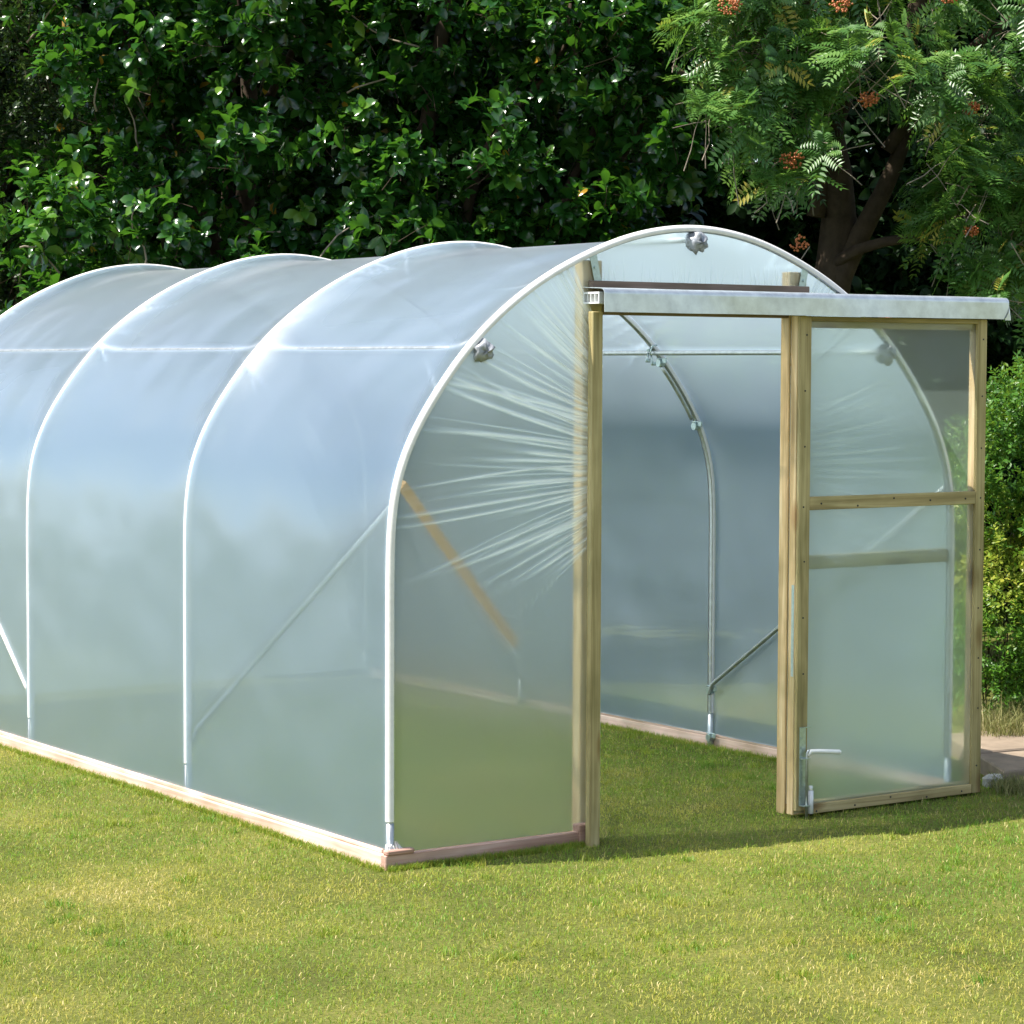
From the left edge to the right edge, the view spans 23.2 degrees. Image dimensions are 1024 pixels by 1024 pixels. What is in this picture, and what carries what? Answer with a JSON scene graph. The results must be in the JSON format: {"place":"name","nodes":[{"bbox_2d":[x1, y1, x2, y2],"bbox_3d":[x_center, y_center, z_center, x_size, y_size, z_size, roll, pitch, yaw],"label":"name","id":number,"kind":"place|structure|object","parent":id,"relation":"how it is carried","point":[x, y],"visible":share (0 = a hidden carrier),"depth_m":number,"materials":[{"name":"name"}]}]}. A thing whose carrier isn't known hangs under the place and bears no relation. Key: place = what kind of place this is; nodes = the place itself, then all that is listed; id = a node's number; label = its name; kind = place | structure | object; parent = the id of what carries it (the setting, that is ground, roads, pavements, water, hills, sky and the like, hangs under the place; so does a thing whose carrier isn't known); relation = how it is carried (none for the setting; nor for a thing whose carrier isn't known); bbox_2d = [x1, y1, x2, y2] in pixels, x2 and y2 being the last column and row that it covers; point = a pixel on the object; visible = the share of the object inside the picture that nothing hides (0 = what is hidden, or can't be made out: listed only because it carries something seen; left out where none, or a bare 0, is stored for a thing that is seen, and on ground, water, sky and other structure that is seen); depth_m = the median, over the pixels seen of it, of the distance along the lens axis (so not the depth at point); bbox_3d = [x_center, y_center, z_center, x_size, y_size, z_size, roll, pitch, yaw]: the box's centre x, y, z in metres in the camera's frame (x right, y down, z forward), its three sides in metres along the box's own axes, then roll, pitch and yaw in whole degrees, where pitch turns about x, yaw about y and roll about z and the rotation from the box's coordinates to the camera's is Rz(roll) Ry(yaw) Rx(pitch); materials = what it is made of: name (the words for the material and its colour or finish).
{"place":"outdoors","nodes":[
{"label":"outdoors","id":0,"kind":"place"},
{"bbox_2d":[0,721,776,871],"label":"base rail","id":1,"kind":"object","parent":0,"point":[409,866],"depth_m":10.72,"materials":[{"name":"brown wood"}]},
{"bbox_2d":[0,579,1023,1023],"bbox_3d":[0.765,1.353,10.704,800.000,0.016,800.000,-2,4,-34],"label":"lawn","id":2,"kind":"structure","parent":0,"point":[334,1015],"depth_m":8.89,"materials":[{"name":"plant"}]},
{"bbox_2d":[0,0,189,314],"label":"evergreen tree","id":3,"kind":"object","parent":2,"relation":"on","point":[34,133],"visible":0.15,"depth_m":17.04,"materials":[{"name":"green plant"}]},
{"bbox_2d":[0,0,363,302],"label":"evergreen tree","id":4,"kind":"object","parent":2,"relation":"on","point":[15,187],"visible":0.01,"depth_m":18.77,"materials":[{"name":"green plant"}]},
{"bbox_2d":[0,0,465,313],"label":"evergreen tree","id":5,"kind":"object","parent":2,"relation":"on","point":[245,132],"visible":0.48,"depth_m":15.72,"materials":[{"name":"green plant"}]},
{"bbox_2d":[27,0,679,268],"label":"evergreen tree","id":6,"kind":"object","parent":2,"relation":"on","point":[419,22],"visible":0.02,"depth_m":18.86,"materials":[{"name":"green plant"}]},
{"bbox_2d":[0,225,1010,870],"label":"polytunnel","id":7,"kind":"structure","parent":2,"relation":"on","point":[406,555],"depth_m":11.04,"materials":[{"name":"plastic"}]},
{"bbox_2d":[786,316,986,818],"bbox_3d":[1.712,0.240,11.131,1.122,2.208,0.158,-2,4,-34],"label":"sliding door","id":8,"kind":"structure","parent":7,"relation":"in","point":[888,415],"depth_m":11.14,"materials":[{"name":"clear plastic"}]},
{"bbox_2d":[0,0,1023,571],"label":"woodland","id":9,"kind":"object","parent":2,"relation":"on","point":[334,148],"depth_m":22.19,"materials":[{"name":"green plant"}]},
{"bbox_2d":[308,0,762,256],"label":"evergreen tree","id":10,"kind":"object","parent":2,"relation":"on","point":[495,167],"visible":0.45,"depth_m":15.56,"materials":[{"name":"green plant"}]},
{"bbox_2d":[389,0,985,262],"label":"evergreen tree","id":11,"kind":"object","parent":2,"relation":"on","point":[732,216],"visible":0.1,"depth_m":18.78,"materials":[{"name":"green plant"}]},
{"bbox_2d":[650,0,1023,356],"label":"rowan tree","id":12,"kind":"object","parent":2,"relation":"on","point":[806,78],"visible":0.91,"depth_m":14.49,"materials":[{"name":"green plant"}]},
{"bbox_2d":[671,0,1023,609],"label":"evergreen tree","id":13,"kind":"object","parent":2,"relation":"on","point":[999,351],"visible":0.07,"depth_m":18.87,"materials":[{"name":"green plant"}]},
{"bbox_2d":[961,52,1023,496],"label":"evergreen tree","id":14,"kind":"object","parent":2,"relation":"on","point":[1012,326],"depth_m":19.39,"materials":[{"name":"green plant"}]},
{"bbox_2d":[982,774,1002,787],"bbox_3d":[2.272,1.274,11.758,0.106,0.075,0.095,-1,3,-16],"label":"stone","id":15,"kind":"object","parent":2,"relation":"on","point":[985,781],"visible":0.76,"depth_m":11.73,"materials":[{"name":"grey stone"}]},
{"bbox_2d":[980,750,1023,780],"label":"paving slab","id":16,"kind":"structure","parent":2,"relation":"on","point":[1012,761],"depth_m":12.02,"materials":[{"name":"stone"}]},
{"bbox_2d":[980,768,1023,799],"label":"grass","id":17,"kind":"structure","parent":2,"relation":"on","point":[1005,786],"depth_m":11.59,"materials":[{"name":"green plant"}]},
{"bbox_2d":[981,349,1023,720],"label":"shrub","id":18,"kind":"object","parent":2,"relation":"on","point":[1002,552],"visible":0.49,"depth_m":13.28,"materials":[{"name":"green plant"}]},
{"bbox_2d":[981,688,1023,736],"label":"grass","id":19,"kind":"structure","parent":2,"relation":"on","point":[1002,723],"depth_m":12.92,"materials":[{"name":"plant"}]},
{"bbox_2d":[981,730,1023,753],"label":"paving slab","id":20,"kind":"structure","parent":2,"relation":"on","point":[995,744],"depth_m":12.56,"materials":[{"name":"stone"}]}
]}

